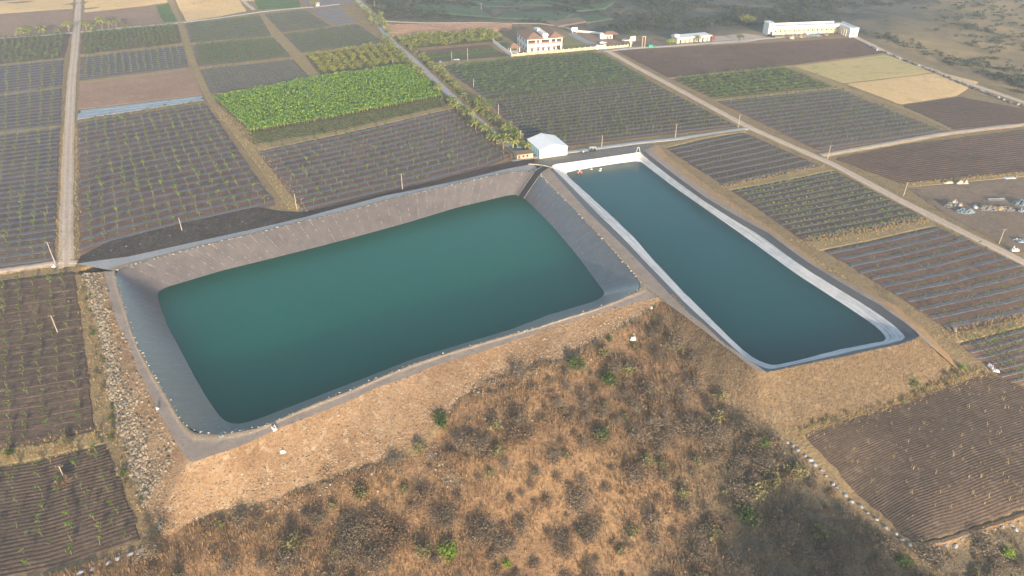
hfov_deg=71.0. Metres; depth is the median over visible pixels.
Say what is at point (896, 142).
dirt track
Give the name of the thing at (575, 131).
field
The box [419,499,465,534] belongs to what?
bush
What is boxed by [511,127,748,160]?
dirt track
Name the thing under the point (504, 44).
lawn
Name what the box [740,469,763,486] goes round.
bush
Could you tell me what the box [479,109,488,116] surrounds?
palm tree
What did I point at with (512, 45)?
gazebo
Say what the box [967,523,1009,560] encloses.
bush
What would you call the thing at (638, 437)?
bush
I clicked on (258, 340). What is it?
water
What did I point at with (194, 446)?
path
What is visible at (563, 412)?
bush
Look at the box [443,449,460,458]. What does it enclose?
bush
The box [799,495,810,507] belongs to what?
bush
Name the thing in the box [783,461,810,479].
bush
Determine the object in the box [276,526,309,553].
bush
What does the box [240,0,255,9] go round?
dirt track
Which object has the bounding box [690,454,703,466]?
bush
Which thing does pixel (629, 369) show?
bush
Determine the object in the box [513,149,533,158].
brick hut
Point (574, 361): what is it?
bush
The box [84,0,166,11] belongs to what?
field
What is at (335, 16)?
field
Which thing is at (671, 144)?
grass strip
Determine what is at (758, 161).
field
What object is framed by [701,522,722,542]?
bush
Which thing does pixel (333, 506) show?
bush
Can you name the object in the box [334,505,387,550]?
bush
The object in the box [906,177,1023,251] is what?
field
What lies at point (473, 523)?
bush
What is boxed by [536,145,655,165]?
path
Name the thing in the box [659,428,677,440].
bush
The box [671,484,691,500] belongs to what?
bush
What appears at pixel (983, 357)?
field
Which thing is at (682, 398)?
bush
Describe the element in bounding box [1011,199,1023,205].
scrap heap
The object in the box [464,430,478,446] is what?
bush
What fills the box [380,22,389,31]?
palm tree
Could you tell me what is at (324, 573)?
bush
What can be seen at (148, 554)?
bush
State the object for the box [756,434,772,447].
bush
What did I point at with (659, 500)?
bush
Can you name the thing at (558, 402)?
bush
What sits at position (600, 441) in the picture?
bush
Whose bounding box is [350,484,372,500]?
bush
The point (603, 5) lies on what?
field
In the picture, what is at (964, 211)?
scrap heap
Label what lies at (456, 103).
palm tree
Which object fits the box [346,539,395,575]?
bush
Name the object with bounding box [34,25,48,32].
palm tree
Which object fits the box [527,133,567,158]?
storage shed
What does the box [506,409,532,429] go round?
bush
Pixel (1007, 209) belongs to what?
scrap heap
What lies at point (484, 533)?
bush
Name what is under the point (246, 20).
field
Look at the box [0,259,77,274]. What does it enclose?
dirt track
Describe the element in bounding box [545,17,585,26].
field
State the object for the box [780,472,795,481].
bush
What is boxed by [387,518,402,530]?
bush
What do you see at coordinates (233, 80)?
field
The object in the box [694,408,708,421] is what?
bush
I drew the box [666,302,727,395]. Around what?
rubble
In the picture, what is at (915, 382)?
bush
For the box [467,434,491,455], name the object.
bush
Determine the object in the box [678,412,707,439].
bush
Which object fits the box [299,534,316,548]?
bush
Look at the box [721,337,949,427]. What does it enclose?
rubble
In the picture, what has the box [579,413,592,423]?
bush
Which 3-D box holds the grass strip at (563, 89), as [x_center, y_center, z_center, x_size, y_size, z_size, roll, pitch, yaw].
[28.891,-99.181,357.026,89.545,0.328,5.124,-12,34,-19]
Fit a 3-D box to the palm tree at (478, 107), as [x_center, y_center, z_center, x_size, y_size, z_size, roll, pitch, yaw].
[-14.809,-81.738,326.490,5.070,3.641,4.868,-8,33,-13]
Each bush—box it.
[3,446,13,455]
[52,472,71,488]
[61,433,74,444]
[108,426,114,432]
[117,470,125,476]
[126,542,161,566]
[142,517,150,525]
[145,565,158,575]
[147,505,183,540]
[169,570,185,575]
[215,519,225,528]
[215,557,235,575]
[224,507,249,528]
[231,543,237,552]
[247,508,264,526]
[252,554,273,570]
[265,544,313,575]
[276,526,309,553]
[288,561,299,572]
[298,506,315,523]
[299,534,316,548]
[302,489,317,501]
[304,508,328,530]
[318,460,335,479]
[319,531,371,572]
[322,569,341,575]
[327,501,338,510]
[329,545,342,555]
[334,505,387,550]
[336,509,356,523]
[344,558,352,567]
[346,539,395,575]
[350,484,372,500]
[352,504,399,540]
[367,502,383,517]
[377,516,421,563]
[384,476,394,486]
[385,541,396,556]
[386,453,407,470]
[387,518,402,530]
[398,484,410,492]
[404,503,422,515]
[407,481,443,512]
[411,439,429,454]
[413,536,434,560]
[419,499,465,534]
[426,548,443,566]
[427,463,434,472]
[431,410,448,429]
[436,535,455,547]
[437,540,459,563]
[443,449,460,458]
[447,430,474,457]
[452,492,464,505]
[461,454,473,461]
[461,511,504,551]
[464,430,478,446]
[466,516,486,531]
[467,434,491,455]
[473,472,483,482]
[478,451,496,464]
[483,549,497,561]
[484,432,497,443]
[484,527,522,566]
[485,468,496,477]
[486,391,499,398]
[487,417,504,431]
[488,441,510,457]
[491,562,504,575]
[495,420,540,452]
[496,529,519,552]
[498,457,512,470]
[499,519,508,531]
[501,558,510,567]
[504,439,514,447]
[505,364,537,384]
[506,401,522,415]
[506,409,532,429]
[507,494,516,504]
[510,515,532,537]
[515,489,525,495]
[523,458,545,479]
[525,478,537,491]
[526,384,545,397]
[526,426,539,438]
[526,558,542,571]
[533,414,553,428]
[540,403,551,412]
[540,494,553,508]
[542,443,567,467]
[543,526,553,535]
[544,386,559,399]
[545,522,579,561]
[547,377,555,384]
[550,472,566,483]
[551,396,567,407]
[555,438,567,448]
[555,566,578,575]
[556,379,573,392]
[559,408,567,415]
[560,365,573,376]
[560,548,576,564]
[561,449,573,459]
[562,484,596,518]
[563,413,576,427]
[565,354,587,372]
[565,481,577,491]
[566,353,589,370]
[569,409,580,417]
[572,428,579,440]
[572,472,593,488]
[574,437,588,448]
[574,525,582,534]
[576,523,601,545]
[577,392,599,412]
[577,556,598,569]
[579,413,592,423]
[579,562,606,575]
[580,515,609,539]
[583,426,620,454]
[589,387,603,396]
[589,402,613,420]
[593,343,611,358]
[593,426,613,441]
[593,555,601,563]
[597,367,619,386]
[602,484,611,493]
[606,359,625,373]
[608,463,616,472]
[609,417,624,425]
[613,542,629,556]
[616,388,637,398]
[618,361,637,376]
[619,454,661,489]
[619,460,637,474]
[619,538,636,549]
[620,413,629,420]
[620,461,649,488]
[621,378,634,386]
[623,524,641,540]
[625,421,651,448]
[626,398,649,417]
[630,343,638,349]
[634,491,671,529]
[635,363,650,379]
[635,381,662,402]
[637,452,657,467]
[641,413,667,433]
[641,428,677,458]
[644,529,665,547]
[646,343,676,362]
[648,329,664,340]
[648,448,666,454]
[649,395,658,406]
[653,322,663,332]
[653,496,665,506]
[654,456,669,468]
[655,311,669,326]
[657,333,689,354]
[657,468,677,482]
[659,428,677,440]
[660,418,678,429]
[665,421,695,442]
[666,525,681,539]
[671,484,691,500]
[673,339,692,351]
[673,341,686,353]
[675,399,686,411]
[675,499,693,515]
[676,373,711,398]
[676,477,684,486]
[677,388,694,405]
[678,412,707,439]
[679,517,718,555]
[680,540,717,568]
[681,429,698,441]
[682,349,704,367]
[688,465,696,475]
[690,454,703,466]
[692,572,707,575]
[693,419,735,454]
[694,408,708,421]
[699,557,718,571]
[700,500,712,512]
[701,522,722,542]
[702,396,717,406]
[705,423,730,445]
[705,512,723,532]
[707,451,729,465]
[712,389,728,401]
[712,408,729,422]
[714,443,735,460]
[718,495,733,508]
[718,527,732,541]
[719,547,743,565]
[720,403,734,412]
[720,487,731,496]
[723,555,756,575]
[724,470,767,506]
[728,462,746,479]
[731,451,754,467]
[731,498,743,510]
[734,413,762,437]
[734,503,762,526]
[739,433,767,455]
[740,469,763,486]
[744,443,782,473]
[744,481,771,502]
[748,523,762,534]
[750,456,781,479]
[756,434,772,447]
[761,468,790,489]
[763,428,786,447]
[771,448,790,464]
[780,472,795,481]
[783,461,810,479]
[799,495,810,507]
[806,480,821,492]
[808,514,837,542]
[824,487,835,496]
[834,503,861,524]
[855,517,891,550]
[875,535,905,559]
[890,554,915,568]
[898,398,908,403]
[905,567,915,574]
[906,376,920,390]
[909,537,946,568]
[921,546,961,575]
[942,552,958,563]
[952,369,961,375]
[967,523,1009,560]
[967,565,980,575]
[972,550,983,561]
[979,566,1005,575]
[991,546,1020,574]
[1000,546,1016,559]
[1009,556,1023,572]
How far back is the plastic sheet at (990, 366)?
173.44 m
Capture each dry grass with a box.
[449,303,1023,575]
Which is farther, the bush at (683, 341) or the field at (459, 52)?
the field at (459, 52)
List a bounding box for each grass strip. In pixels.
[0,58,63,65]
[0,86,62,95]
[0,125,60,133]
[0,431,104,465]
[79,43,183,56]
[79,68,191,82]
[168,0,302,210]
[190,36,271,44]
[199,57,292,68]
[254,105,453,150]
[258,13,318,76]
[302,43,385,54]
[437,50,603,65]
[486,78,646,99]
[659,129,746,147]
[669,53,887,78]
[714,87,837,100]
[725,166,833,189]
[792,66,953,130]
[800,368,982,436]
[807,220,935,249]
[905,172,1023,187]
[951,318,1023,342]
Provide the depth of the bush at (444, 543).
142.41 m
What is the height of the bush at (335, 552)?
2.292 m
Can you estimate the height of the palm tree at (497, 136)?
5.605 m
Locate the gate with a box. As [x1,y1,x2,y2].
[596,44,605,49]
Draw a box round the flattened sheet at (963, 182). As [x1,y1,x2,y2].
[956,180,968,183]
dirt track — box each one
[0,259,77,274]
[1,4,339,38]
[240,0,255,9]
[371,20,579,32]
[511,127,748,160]
[602,35,789,51]
[818,122,1023,157]
[852,37,1023,103]
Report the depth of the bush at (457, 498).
147.90 m
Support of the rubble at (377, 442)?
on the embankment at (382, 394)
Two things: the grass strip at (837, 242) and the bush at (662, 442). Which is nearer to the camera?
the bush at (662, 442)
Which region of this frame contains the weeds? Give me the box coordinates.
[156,0,494,142]
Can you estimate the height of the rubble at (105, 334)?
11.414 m
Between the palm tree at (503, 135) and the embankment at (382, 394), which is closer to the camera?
the embankment at (382, 394)
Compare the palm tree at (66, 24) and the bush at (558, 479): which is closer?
the bush at (558, 479)
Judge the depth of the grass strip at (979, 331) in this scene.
183.86 m
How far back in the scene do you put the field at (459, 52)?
414.75 m
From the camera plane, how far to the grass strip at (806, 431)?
163.48 m
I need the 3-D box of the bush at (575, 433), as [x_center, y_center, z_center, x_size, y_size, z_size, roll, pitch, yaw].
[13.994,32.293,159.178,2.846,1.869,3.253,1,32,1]
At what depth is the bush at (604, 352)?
175.94 m
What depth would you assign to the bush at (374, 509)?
146.06 m
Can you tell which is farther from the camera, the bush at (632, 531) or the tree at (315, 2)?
the tree at (315, 2)
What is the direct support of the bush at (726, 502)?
on the ground at (904, 22)
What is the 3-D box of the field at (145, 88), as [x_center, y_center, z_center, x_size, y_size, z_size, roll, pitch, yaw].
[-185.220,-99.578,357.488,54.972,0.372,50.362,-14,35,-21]
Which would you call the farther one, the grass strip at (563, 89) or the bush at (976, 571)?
the grass strip at (563, 89)
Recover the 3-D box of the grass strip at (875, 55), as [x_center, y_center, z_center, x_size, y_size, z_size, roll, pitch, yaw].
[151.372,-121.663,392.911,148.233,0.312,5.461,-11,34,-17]
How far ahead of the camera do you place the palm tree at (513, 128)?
294.76 m
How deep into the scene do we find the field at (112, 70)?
397.61 m
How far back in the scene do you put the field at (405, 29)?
471.14 m
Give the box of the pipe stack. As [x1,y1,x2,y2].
[986,198,1005,200]
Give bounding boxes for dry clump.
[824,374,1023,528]
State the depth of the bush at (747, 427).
160.81 m
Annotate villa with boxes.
[516,26,563,51]
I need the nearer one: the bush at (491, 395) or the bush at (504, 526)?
the bush at (504, 526)
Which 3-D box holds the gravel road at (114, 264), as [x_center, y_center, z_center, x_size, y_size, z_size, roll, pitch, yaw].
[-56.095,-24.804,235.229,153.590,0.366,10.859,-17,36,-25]
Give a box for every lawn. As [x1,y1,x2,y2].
[499,41,514,50]
[563,37,581,43]
[563,44,591,48]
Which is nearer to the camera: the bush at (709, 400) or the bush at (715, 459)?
the bush at (715, 459)
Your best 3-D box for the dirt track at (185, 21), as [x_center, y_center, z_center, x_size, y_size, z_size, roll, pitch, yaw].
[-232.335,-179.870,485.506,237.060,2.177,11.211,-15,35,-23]
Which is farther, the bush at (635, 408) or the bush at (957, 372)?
the bush at (957, 372)
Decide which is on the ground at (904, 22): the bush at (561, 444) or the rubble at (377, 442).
the bush at (561, 444)
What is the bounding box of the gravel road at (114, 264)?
[78,165,536,270]
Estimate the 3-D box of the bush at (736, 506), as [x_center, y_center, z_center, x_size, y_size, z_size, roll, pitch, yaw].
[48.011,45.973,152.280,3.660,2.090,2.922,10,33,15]
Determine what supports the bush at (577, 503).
on the ground at (904, 22)
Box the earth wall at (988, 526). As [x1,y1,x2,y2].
[915,512,1023,552]
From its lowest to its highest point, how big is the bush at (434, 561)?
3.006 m
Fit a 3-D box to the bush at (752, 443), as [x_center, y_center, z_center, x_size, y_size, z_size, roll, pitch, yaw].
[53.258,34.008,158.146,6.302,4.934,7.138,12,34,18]
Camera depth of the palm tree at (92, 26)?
465.75 m
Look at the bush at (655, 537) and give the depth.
147.76 m
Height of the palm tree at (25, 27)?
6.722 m
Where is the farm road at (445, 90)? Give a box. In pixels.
[356,0,519,152]
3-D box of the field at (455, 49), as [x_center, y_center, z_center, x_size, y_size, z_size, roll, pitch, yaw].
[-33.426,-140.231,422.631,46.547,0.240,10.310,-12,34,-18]
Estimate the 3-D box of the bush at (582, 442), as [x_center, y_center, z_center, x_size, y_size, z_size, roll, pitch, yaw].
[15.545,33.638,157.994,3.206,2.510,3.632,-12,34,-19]
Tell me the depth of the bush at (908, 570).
139.15 m
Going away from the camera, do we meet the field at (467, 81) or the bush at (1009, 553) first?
the bush at (1009, 553)
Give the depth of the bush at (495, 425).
157.77 m
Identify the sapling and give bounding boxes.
[21,558,30,565]
[65,544,71,554]
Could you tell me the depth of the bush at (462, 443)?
155.15 m
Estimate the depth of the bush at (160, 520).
140.04 m
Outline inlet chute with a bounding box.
[517,164,551,198]
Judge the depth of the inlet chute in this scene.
261.76 m
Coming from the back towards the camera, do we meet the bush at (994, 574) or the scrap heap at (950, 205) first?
the scrap heap at (950, 205)
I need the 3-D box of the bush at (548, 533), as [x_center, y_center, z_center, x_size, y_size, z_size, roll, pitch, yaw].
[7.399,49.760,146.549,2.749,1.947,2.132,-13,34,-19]
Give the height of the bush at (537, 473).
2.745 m
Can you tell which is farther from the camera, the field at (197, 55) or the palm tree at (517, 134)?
the field at (197, 55)
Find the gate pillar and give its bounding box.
[629,36,635,46]
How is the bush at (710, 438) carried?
on the ground at (904, 22)
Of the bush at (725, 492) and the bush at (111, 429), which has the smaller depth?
the bush at (725, 492)
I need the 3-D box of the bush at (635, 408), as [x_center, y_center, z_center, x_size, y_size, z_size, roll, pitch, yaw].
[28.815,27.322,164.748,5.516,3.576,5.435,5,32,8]
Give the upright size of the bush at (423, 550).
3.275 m
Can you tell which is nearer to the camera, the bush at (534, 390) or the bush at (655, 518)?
the bush at (655, 518)
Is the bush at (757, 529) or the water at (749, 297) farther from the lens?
the water at (749, 297)
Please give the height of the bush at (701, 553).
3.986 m
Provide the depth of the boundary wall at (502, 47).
421.78 m
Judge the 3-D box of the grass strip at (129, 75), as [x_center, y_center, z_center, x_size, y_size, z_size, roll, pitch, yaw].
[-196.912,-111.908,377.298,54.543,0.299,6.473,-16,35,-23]
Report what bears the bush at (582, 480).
on the ground at (904, 22)
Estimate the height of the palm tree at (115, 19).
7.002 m
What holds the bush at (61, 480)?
on the ground at (904, 22)
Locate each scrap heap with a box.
[786,34,812,37]
[942,202,959,207]
[955,208,975,213]
[974,205,999,210]
[1000,206,1015,211]
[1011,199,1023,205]
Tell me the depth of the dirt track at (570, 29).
485.94 m
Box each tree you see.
[14,27,27,35]
[21,25,33,34]
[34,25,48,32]
[61,21,72,30]
[80,20,89,29]
[86,24,97,30]
[94,16,103,28]
[103,19,111,27]
[111,17,120,27]
[309,0,318,8]
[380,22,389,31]
[433,83,442,90]
[448,95,457,107]
[451,101,462,111]
[459,92,468,99]
[461,107,468,118]
[465,108,476,118]
[470,116,480,129]
[473,95,483,102]
[474,98,482,105]
[475,104,484,111]
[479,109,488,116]
[479,123,486,133]
[482,98,496,110]
[483,125,493,131]
[486,132,493,140]
[490,113,499,123]
[491,130,501,143]
[497,136,509,149]
[499,133,509,144]
[500,123,510,132]
[507,126,518,134]
[509,137,518,149]
[512,130,524,144]
[520,140,530,149]
[738,14,756,25]
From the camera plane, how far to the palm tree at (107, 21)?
469.46 m
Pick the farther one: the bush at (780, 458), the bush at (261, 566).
the bush at (780, 458)
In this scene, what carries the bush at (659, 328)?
on the ground at (904, 22)
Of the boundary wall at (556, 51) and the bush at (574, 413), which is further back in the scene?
the boundary wall at (556, 51)
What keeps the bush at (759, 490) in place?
on the ground at (904, 22)
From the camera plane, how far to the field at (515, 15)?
505.10 m
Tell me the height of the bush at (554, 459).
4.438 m
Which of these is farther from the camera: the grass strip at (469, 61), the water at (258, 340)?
the grass strip at (469, 61)
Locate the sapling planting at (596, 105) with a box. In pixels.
[0,43,1023,490]
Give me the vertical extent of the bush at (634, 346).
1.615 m
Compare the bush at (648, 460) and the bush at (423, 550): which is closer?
the bush at (423, 550)
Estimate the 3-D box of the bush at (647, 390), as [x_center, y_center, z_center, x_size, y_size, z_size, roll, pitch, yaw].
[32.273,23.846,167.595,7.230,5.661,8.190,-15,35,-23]
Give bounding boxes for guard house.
[599,31,617,38]
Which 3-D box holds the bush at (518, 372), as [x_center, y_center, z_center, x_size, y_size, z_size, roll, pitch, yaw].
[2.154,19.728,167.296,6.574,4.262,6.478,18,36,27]
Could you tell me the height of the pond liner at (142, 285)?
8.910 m
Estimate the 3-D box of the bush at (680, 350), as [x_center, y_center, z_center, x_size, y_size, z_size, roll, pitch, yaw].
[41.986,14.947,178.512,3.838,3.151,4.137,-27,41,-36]
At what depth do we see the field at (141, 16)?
503.08 m
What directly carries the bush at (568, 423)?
on the ground at (904, 22)
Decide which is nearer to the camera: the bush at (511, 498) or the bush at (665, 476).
the bush at (511, 498)
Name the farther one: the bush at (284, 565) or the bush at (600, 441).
the bush at (600, 441)
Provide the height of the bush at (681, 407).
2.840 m
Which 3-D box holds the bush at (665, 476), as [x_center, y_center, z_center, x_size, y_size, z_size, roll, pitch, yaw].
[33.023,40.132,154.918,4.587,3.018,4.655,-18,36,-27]
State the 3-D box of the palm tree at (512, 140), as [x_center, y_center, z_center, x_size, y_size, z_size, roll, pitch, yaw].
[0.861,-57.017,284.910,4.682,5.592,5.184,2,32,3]
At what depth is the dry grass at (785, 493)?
152.52 m
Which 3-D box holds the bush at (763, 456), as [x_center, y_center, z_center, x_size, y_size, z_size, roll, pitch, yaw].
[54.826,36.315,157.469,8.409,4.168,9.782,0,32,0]
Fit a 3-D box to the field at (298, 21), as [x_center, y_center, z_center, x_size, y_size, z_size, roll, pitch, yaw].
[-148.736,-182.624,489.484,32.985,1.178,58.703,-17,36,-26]
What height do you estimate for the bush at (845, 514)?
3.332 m
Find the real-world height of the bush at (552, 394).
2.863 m
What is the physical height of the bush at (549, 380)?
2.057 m
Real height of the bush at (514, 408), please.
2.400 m
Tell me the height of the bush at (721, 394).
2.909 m
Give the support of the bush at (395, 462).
on the ground at (904, 22)
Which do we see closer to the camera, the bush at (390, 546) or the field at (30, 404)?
the bush at (390, 546)
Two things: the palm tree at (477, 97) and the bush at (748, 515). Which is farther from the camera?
the palm tree at (477, 97)
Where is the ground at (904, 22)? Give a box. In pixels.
[0,0,1023,575]
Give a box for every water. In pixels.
[158,195,603,423]
[567,161,885,364]
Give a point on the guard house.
(605, 34)
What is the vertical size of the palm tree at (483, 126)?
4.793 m
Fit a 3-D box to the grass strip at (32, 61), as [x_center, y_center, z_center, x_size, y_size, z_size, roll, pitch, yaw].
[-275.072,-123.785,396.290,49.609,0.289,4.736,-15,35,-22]
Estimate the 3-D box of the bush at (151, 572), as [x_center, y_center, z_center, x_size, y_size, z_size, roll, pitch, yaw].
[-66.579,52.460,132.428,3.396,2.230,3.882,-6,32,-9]
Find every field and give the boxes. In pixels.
[0,0,73,13]
[0,10,72,36]
[0,33,70,63]
[0,60,63,93]
[0,88,61,130]
[0,127,60,267]
[0,272,94,448]
[0,445,139,575]
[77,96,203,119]
[77,104,274,253]
[78,69,201,108]
[79,46,187,80]
[80,25,181,53]
[82,6,161,29]
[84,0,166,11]
[157,4,176,21]
[176,0,245,20]
[186,15,270,41]
[193,37,289,66]
[200,59,308,92]
[215,66,440,132]
[245,99,448,144]
[255,0,299,8]
[259,109,510,210]
[265,10,329,31]
[284,25,382,52]
[304,0,356,6]
[306,45,405,74]
[311,7,357,25]
[379,23,512,36]
[398,32,503,48]
[412,3,494,17]
[418,44,493,54]
[426,48,498,57]
[430,52,508,61]
[444,52,644,96]
[468,0,569,7]
[490,80,735,145]
[494,11,574,20]
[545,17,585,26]
[571,1,613,12]
[579,13,612,23]
[618,38,890,77]
[667,133,818,185]
[674,68,830,98]
[718,89,943,149]
[732,171,924,241]
[796,55,939,82]
[805,371,1023,544]
[824,226,1023,331]
[836,130,1023,183]
[848,73,978,103]
[904,97,1023,129]
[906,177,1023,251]
[960,327,1023,384]
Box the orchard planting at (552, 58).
[0,9,791,94]
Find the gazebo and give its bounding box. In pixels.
[507,43,520,52]
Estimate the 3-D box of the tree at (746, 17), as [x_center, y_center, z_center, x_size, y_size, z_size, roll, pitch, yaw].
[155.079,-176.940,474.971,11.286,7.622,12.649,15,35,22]
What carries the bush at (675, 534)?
on the ground at (904, 22)
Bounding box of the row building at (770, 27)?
[762,20,858,36]
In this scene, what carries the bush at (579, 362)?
on the ground at (904, 22)
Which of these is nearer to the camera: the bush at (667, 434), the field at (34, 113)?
the bush at (667, 434)
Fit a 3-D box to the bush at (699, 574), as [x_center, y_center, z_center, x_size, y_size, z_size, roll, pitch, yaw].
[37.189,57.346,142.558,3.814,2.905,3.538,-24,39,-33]
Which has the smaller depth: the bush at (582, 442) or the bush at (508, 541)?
the bush at (508, 541)
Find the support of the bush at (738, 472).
on the ground at (904, 22)
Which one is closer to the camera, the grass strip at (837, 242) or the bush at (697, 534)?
the bush at (697, 534)
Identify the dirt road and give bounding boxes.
[57,0,82,269]
[605,51,1023,265]
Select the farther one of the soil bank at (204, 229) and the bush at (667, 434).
the soil bank at (204, 229)
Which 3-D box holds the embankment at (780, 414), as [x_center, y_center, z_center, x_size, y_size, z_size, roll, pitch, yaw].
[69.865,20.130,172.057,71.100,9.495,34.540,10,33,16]
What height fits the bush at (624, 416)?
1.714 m
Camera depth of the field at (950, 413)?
153.92 m
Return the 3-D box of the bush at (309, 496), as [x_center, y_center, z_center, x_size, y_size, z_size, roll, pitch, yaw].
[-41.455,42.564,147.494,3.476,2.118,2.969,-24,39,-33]
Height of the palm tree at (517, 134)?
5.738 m
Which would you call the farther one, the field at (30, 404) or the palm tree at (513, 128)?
the palm tree at (513, 128)
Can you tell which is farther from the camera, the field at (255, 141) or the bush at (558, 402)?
the field at (255, 141)
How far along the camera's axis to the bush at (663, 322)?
184.77 m
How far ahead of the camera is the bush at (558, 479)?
152.63 m
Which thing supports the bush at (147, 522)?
on the ground at (904, 22)
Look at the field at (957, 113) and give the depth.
324.73 m
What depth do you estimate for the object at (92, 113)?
330.83 m
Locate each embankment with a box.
[85,271,664,535]
[666,297,953,426]
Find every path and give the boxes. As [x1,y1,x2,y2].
[104,270,657,461]
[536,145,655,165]
[541,168,765,371]
[642,145,956,368]
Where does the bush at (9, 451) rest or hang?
on the grass strip at (26, 457)
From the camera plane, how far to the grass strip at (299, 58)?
426.60 m
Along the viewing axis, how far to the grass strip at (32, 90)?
353.52 m
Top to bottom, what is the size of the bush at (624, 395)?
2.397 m
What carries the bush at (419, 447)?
on the ground at (904, 22)
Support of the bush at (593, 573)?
on the ground at (904, 22)
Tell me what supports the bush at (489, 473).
on the ground at (904, 22)
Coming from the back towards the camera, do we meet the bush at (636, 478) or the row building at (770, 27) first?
the row building at (770, 27)
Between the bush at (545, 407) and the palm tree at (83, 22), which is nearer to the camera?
the bush at (545, 407)
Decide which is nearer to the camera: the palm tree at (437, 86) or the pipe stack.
the pipe stack
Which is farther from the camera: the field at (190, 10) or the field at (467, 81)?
the field at (190, 10)
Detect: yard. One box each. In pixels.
[580,34,626,45]
[631,39,701,46]
[712,34,763,43]
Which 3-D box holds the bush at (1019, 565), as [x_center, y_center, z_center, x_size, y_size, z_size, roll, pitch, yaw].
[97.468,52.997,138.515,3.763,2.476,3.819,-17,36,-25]
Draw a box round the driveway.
[568,33,597,46]
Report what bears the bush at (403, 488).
on the ground at (904, 22)
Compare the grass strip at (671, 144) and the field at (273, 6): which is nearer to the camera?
the grass strip at (671, 144)
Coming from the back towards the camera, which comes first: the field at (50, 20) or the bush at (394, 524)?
the field at (50, 20)
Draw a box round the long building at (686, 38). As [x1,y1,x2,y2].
[671,32,711,43]
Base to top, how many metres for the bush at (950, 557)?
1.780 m
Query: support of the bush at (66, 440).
on the grass strip at (26, 457)
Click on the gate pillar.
(632, 38)
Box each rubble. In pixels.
[81,272,175,507]
[82,316,1005,575]
[114,297,663,537]
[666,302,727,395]
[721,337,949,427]
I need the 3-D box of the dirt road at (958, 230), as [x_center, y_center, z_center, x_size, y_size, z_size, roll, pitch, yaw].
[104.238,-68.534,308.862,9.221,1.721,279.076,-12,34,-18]
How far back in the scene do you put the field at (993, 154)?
277.11 m
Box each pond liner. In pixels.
[116,172,639,433]
[551,152,917,371]
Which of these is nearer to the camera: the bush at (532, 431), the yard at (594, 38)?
the bush at (532, 431)
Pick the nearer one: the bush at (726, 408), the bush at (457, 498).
the bush at (457, 498)
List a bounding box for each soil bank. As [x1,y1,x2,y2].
[77,207,328,263]
[324,158,533,209]
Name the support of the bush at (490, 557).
on the ground at (904, 22)
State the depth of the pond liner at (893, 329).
208.59 m
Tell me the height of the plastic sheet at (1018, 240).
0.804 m
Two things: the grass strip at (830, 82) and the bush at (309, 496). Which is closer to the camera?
the bush at (309, 496)
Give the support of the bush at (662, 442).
on the ground at (904, 22)
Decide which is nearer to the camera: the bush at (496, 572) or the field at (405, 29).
the bush at (496, 572)
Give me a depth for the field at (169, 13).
514.93 m
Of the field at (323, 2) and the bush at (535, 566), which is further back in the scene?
the field at (323, 2)
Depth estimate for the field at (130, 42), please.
443.85 m
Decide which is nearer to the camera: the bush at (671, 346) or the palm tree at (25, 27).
the bush at (671, 346)
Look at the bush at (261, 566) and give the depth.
135.88 m
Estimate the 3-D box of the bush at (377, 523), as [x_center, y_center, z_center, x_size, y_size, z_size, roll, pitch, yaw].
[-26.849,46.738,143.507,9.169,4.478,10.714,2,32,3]
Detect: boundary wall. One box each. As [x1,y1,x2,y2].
[492,39,511,55]
[512,46,595,56]
[577,30,598,33]
[606,44,628,48]
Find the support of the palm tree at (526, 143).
on the ground at (904, 22)
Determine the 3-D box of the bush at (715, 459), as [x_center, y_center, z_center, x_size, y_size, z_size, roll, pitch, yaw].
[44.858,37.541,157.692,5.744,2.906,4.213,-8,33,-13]
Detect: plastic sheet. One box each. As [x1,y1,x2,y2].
[986,363,995,369]
[1013,238,1023,242]
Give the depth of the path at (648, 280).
208.34 m
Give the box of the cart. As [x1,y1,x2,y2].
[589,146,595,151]
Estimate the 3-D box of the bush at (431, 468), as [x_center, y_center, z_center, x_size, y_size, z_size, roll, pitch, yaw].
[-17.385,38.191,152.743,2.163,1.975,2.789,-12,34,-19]
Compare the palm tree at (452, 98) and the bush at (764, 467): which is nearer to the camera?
the bush at (764, 467)
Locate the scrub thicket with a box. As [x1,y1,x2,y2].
[366,0,1023,93]
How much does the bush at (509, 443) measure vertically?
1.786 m
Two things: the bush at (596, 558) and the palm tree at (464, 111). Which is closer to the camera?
the bush at (596, 558)
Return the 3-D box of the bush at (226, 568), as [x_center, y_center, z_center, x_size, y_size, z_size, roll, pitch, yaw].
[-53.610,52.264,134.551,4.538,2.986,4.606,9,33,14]
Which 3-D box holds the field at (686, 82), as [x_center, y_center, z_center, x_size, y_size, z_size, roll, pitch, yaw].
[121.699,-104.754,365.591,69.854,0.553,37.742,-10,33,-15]
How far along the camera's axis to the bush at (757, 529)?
148.12 m
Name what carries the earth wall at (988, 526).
on the ground at (904, 22)
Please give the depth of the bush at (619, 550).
146.43 m
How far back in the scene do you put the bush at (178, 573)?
132.29 m
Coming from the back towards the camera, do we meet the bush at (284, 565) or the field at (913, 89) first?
the field at (913, 89)
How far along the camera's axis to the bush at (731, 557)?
145.10 m
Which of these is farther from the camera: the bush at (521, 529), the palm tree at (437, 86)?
the palm tree at (437, 86)
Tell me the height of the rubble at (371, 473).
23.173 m

